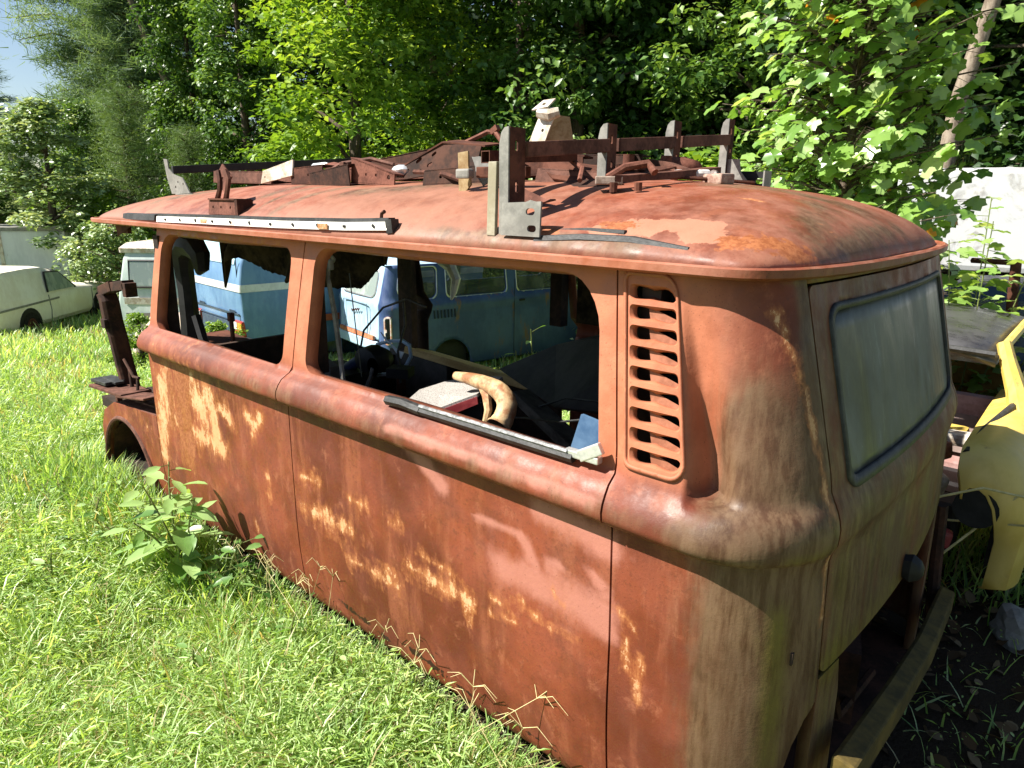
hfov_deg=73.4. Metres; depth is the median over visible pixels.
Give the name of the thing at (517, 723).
seed stalk
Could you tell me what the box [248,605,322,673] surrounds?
weed
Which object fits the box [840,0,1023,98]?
dark tree
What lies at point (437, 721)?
weed
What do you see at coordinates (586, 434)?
leaning blue board
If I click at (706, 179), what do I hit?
thin strip
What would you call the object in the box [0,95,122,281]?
young tree
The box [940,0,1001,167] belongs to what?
crooked tree
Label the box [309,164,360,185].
steel channel
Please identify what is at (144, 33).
dead limb
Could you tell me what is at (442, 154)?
slotted bracket
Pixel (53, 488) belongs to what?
weed
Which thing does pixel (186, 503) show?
broadleaf weed
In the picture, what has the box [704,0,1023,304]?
tulip sapling
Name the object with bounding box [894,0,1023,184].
dark tree
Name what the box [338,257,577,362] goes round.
blue van
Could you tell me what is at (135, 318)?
leafy bush
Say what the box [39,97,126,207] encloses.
leafy tree
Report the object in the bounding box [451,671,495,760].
seed stalk
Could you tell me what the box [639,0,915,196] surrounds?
leafy tree
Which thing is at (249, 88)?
pine tree
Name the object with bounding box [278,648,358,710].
weed
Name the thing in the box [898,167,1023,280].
white trailer
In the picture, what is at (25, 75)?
sky
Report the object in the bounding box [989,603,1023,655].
grey stone
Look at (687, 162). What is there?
round boss
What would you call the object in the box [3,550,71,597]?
weed
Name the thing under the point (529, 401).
grey board
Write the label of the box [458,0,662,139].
forest tree
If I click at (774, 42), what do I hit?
dark tree
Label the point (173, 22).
vine covered tree
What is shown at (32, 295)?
white panel car
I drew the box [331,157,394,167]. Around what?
iron rod
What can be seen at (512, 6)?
forest tree
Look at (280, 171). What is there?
white plate
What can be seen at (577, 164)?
iron rod
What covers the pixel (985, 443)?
yellow car
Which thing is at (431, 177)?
steel channel
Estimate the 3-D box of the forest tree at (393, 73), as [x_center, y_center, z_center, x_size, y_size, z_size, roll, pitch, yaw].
[-4.662,-15.651,31.142,10.921,20.292,9.212,8,17,24]
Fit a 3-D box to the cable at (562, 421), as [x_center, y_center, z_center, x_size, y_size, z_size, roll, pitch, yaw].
[0.006,0.136,2.565,0.042,0.337,1.060,-6,17,-24]
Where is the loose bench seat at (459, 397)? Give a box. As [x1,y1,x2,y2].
[410,376,502,420]
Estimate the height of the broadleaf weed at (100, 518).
0.256 m
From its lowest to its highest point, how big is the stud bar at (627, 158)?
0.056 m
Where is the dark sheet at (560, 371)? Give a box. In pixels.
[499,334,599,413]
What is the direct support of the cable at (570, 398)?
on the grey board at (529, 401)
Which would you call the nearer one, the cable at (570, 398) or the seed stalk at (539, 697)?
the seed stalk at (539, 697)
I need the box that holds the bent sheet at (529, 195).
[515,185,555,203]
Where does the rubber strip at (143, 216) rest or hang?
on the rusty van at (719, 543)
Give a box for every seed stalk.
[219,537,244,587]
[242,549,312,640]
[253,549,283,622]
[266,559,277,614]
[291,569,312,619]
[292,573,309,616]
[306,557,322,615]
[321,567,338,640]
[363,618,396,674]
[389,645,432,710]
[393,633,434,699]
[446,686,502,767]
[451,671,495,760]
[462,684,566,748]
[495,708,549,767]
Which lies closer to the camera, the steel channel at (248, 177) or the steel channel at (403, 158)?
the steel channel at (403, 158)
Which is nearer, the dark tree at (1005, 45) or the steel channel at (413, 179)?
the steel channel at (413, 179)
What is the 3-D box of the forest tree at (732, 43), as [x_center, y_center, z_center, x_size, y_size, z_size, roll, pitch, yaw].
[6.501,-15.683,18.910,9.241,17.170,7.795,-2,16,-11]
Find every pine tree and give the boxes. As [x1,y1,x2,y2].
[0,0,195,231]
[0,54,57,222]
[39,0,192,235]
[52,2,228,194]
[84,0,233,152]
[220,17,303,131]
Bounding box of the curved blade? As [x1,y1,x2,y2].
[542,162,675,181]
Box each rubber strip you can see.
[123,213,157,219]
[533,228,688,249]
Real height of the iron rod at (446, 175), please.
0.052 m
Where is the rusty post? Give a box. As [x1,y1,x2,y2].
[970,258,1021,311]
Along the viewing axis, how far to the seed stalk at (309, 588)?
2.67 m
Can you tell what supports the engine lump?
on the rusty van at (719, 543)
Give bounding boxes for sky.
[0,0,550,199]
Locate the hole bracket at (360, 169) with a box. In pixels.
[351,157,403,184]
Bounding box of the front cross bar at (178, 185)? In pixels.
[163,158,351,194]
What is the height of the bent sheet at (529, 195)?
0.055 m
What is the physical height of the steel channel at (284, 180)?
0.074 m
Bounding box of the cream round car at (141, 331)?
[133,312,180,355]
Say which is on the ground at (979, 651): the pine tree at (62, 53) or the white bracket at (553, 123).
the pine tree at (62, 53)
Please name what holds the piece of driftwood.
on the loose bench seat at (459, 397)
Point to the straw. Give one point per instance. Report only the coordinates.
(196, 678)
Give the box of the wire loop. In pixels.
[376,339,412,376]
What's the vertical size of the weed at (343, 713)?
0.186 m
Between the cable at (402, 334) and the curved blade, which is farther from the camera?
the cable at (402, 334)
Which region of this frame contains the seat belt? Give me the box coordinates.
[326,255,361,379]
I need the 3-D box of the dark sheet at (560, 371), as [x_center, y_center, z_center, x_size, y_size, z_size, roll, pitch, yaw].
[0.330,-0.156,3.271,0.310,0.532,1.538,-9,18,-32]
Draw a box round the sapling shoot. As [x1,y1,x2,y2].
[940,196,1023,396]
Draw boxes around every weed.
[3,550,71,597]
[28,473,79,507]
[48,488,137,549]
[84,476,133,511]
[100,462,233,583]
[105,497,165,542]
[147,636,216,704]
[188,534,287,603]
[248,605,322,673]
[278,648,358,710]
[286,700,369,765]
[411,709,454,747]
[505,325,544,360]
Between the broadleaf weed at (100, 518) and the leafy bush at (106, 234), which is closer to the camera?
the broadleaf weed at (100, 518)
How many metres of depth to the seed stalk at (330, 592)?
2.55 m
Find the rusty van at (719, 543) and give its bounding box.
[89,179,957,767]
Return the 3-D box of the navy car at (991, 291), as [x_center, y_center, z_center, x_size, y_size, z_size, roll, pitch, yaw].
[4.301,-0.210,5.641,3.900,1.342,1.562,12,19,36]
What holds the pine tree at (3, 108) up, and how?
on the ground at (979, 651)
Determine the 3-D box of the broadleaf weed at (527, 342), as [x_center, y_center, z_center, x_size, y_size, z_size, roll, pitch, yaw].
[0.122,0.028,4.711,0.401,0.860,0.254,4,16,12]
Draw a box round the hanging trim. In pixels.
[437,263,460,299]
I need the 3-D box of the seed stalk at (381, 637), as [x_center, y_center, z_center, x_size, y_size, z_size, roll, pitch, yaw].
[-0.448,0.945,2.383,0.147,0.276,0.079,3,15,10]
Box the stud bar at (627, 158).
[616,154,671,170]
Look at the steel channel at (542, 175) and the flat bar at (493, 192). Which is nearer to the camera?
the flat bar at (493, 192)
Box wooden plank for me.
[404,346,526,389]
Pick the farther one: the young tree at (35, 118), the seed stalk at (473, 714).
the young tree at (35, 118)
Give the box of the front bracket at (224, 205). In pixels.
[208,164,252,214]
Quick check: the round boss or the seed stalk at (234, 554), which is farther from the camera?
the seed stalk at (234, 554)
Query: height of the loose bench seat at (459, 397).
0.518 m
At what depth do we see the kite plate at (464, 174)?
2.22 m
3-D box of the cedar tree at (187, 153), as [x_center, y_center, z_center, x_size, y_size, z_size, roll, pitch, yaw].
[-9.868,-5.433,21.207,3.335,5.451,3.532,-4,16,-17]
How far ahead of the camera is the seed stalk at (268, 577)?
2.73 m
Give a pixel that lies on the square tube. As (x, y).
(487, 156)
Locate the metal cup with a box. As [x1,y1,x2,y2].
[392,165,409,177]
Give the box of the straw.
[0,380,554,767]
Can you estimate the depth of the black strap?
4.16 m
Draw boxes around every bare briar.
[939,487,1023,497]
[944,495,1023,552]
[947,519,1023,526]
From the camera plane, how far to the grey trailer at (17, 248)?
17.06 m
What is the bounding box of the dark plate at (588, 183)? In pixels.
[562,179,623,186]
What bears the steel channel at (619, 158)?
on the rusty van at (719, 543)
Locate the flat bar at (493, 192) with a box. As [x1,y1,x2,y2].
[487,161,498,235]
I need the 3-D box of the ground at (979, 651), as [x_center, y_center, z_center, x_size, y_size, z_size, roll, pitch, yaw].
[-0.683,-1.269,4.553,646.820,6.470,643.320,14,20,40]
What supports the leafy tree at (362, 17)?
on the ground at (979, 651)
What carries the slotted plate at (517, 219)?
on the rusty van at (719, 543)
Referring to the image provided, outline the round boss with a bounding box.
[671,157,701,170]
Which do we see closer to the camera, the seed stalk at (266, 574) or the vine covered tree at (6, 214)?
the seed stalk at (266, 574)
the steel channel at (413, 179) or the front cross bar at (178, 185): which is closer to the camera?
the steel channel at (413, 179)
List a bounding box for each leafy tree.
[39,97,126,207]
[231,0,487,180]
[331,0,540,157]
[376,0,616,179]
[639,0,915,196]
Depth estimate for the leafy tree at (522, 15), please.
14.93 m
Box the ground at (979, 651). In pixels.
[1,91,1023,767]
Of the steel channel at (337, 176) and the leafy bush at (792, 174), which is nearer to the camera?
the steel channel at (337, 176)
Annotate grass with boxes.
[0,39,1023,767]
[0,432,1023,767]
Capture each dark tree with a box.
[519,0,882,170]
[731,0,1023,152]
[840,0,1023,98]
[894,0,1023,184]
[927,0,1023,166]
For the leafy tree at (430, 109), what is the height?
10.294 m
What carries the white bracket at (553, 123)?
on the rusty van at (719, 543)
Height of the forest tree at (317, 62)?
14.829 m
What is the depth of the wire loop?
3.71 m
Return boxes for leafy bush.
[18,188,102,223]
[42,181,141,281]
[52,204,149,302]
[77,206,156,293]
[104,312,149,368]
[205,320,248,335]
[682,146,789,180]
[756,170,805,189]
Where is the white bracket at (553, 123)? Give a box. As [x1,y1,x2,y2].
[530,98,572,140]
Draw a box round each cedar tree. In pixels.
[69,72,183,280]
[146,119,220,196]
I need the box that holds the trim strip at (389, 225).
[156,210,398,233]
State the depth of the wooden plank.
4.13 m
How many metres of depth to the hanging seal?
4.13 m
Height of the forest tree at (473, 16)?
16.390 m
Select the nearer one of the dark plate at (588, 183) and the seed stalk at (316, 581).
the dark plate at (588, 183)
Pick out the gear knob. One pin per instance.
(372, 367)
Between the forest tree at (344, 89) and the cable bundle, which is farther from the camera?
the forest tree at (344, 89)
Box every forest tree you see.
[186,0,364,170]
[218,0,395,185]
[253,0,461,157]
[303,5,486,145]
[329,0,531,149]
[384,0,551,154]
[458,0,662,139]
[475,2,742,151]
[605,1,757,149]
[635,5,769,126]
[723,13,950,93]
[934,1,1023,42]
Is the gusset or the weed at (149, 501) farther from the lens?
the weed at (149, 501)
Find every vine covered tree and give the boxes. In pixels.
[0,117,25,223]
[125,0,242,198]
[181,0,315,190]
[474,0,693,179]
[550,0,742,159]
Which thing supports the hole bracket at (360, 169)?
on the rusty van at (719, 543)
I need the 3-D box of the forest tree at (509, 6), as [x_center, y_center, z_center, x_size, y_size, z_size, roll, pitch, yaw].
[2.987,-11.298,20.913,9.241,17.170,7.795,-1,15,-6]
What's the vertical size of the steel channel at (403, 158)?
0.131 m
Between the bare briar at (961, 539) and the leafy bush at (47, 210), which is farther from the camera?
the leafy bush at (47, 210)
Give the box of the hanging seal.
[172,237,209,338]
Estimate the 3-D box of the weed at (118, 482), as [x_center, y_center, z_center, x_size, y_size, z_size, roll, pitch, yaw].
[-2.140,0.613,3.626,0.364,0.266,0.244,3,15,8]
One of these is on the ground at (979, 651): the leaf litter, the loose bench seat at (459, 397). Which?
the leaf litter
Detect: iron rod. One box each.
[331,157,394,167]
[412,169,458,181]
[571,160,584,182]
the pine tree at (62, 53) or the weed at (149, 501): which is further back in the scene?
the pine tree at (62, 53)
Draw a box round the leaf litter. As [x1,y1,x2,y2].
[872,535,1023,767]
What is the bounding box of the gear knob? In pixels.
[365,358,378,386]
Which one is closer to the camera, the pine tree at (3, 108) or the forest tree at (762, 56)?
the forest tree at (762, 56)
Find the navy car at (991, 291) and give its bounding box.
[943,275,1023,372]
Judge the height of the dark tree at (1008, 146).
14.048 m
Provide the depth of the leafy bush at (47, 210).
19.34 m
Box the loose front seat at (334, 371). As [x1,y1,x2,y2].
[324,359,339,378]
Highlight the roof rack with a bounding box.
[499,118,734,233]
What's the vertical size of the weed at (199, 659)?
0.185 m
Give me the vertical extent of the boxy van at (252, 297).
1.980 m
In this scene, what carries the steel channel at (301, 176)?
on the rusty van at (719, 543)
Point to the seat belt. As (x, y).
(331, 262)
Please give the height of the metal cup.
0.050 m
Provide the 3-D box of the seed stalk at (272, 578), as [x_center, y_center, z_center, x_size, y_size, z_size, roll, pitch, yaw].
[-0.865,0.858,2.656,0.554,0.308,0.108,14,20,40]
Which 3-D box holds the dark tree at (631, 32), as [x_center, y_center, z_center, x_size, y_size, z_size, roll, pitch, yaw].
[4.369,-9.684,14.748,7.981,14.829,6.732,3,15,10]
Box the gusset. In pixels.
[727,159,771,186]
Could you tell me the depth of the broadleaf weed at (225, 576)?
2.91 m
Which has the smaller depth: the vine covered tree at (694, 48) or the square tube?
the square tube
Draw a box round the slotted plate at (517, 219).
[501,200,541,236]
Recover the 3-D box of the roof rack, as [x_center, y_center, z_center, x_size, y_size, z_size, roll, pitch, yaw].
[0.443,-0.741,2.331,0.042,0.416,1.460,13,19,37]
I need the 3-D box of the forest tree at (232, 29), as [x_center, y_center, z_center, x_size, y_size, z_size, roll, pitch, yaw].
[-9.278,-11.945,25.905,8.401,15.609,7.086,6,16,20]
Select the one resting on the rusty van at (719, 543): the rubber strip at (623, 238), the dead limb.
the rubber strip at (623, 238)
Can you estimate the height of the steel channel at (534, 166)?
0.081 m
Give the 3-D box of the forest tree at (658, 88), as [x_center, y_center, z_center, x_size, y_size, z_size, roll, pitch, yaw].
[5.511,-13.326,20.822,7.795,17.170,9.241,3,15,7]
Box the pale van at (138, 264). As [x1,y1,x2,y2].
[118,239,351,355]
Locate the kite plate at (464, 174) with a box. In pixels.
[456,151,530,190]
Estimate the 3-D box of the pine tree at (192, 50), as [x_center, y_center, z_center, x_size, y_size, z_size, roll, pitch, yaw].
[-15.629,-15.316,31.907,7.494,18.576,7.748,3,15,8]
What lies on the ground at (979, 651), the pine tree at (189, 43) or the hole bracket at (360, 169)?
the pine tree at (189, 43)
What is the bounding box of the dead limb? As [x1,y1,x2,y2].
[127,0,181,134]
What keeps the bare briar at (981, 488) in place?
on the ground at (979, 651)
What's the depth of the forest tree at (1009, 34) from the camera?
16.19 m
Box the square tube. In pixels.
[481,150,576,162]
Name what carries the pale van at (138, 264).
on the ground at (979, 651)
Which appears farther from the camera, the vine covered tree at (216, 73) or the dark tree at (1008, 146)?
the vine covered tree at (216, 73)
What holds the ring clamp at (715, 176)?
on the rusty van at (719, 543)
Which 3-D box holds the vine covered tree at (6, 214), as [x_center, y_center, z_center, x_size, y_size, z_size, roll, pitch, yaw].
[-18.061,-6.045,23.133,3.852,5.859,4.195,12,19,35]
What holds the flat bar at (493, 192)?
on the rusty van at (719, 543)
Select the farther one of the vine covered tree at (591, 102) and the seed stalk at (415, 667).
the vine covered tree at (591, 102)
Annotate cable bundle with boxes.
[380,332,403,358]
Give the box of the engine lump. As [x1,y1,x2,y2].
[333,345,414,388]
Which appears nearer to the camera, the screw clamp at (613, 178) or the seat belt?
the screw clamp at (613, 178)
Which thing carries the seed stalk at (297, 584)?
on the ground at (979, 651)
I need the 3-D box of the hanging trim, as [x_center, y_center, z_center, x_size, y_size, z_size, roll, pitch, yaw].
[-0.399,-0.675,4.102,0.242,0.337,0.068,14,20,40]
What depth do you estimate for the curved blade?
2.22 m
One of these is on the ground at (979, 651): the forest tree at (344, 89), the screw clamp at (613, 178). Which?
the forest tree at (344, 89)
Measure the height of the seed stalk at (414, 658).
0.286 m
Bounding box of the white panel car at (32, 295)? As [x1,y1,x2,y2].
[0,266,103,333]
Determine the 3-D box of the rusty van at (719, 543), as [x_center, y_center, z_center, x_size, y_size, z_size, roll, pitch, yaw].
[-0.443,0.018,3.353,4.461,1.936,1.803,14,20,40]
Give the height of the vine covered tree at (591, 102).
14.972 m
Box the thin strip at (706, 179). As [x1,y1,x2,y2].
[670,176,754,184]
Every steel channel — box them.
[213,171,277,184]
[272,177,290,183]
[291,164,333,184]
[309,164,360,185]
[326,162,350,180]
[369,149,428,178]
[395,163,441,180]
[423,164,528,185]
[525,155,592,178]
[535,168,633,181]
[577,154,649,165]
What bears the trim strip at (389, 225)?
on the rusty van at (719, 543)
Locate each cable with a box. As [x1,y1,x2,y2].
[359,298,426,348]
[397,298,405,382]
[515,417,578,422]
[539,397,598,406]
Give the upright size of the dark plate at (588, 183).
0.079 m
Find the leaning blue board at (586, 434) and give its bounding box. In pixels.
[571,414,598,448]
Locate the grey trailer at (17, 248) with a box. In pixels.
[0,224,103,280]
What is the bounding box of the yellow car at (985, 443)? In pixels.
[939,303,1023,591]
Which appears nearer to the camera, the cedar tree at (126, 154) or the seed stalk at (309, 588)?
the seed stalk at (309, 588)
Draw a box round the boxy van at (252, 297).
[194,240,434,341]
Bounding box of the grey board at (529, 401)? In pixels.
[513,389,575,446]
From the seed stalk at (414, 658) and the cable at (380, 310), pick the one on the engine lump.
the cable at (380, 310)
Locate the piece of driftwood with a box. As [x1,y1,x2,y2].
[452,372,516,428]
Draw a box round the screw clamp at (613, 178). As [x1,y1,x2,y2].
[595,160,720,191]
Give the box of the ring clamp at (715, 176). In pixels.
[647,159,734,183]
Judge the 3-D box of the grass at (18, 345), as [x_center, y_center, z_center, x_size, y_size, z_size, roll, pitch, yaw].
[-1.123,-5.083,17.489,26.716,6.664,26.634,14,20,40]
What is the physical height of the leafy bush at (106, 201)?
3.480 m
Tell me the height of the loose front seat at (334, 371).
0.451 m
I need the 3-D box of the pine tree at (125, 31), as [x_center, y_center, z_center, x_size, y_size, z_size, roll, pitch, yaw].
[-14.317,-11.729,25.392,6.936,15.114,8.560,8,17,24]
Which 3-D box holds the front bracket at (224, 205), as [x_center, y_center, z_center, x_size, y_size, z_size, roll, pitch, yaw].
[-1.181,-0.812,2.862,0.255,0.207,0.070,14,20,40]
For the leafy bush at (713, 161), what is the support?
on the ground at (979, 651)
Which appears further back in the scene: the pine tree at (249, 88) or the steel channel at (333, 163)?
the pine tree at (249, 88)
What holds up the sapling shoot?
on the ground at (979, 651)
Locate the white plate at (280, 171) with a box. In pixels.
[261,160,293,183]
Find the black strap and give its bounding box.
[191,314,208,341]
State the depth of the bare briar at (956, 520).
2.62 m
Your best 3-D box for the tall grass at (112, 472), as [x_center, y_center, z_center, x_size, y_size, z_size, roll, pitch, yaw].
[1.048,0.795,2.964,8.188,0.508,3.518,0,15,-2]
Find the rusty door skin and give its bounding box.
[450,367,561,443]
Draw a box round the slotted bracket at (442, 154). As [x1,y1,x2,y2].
[402,124,500,179]
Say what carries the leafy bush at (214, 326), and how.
on the ground at (979, 651)

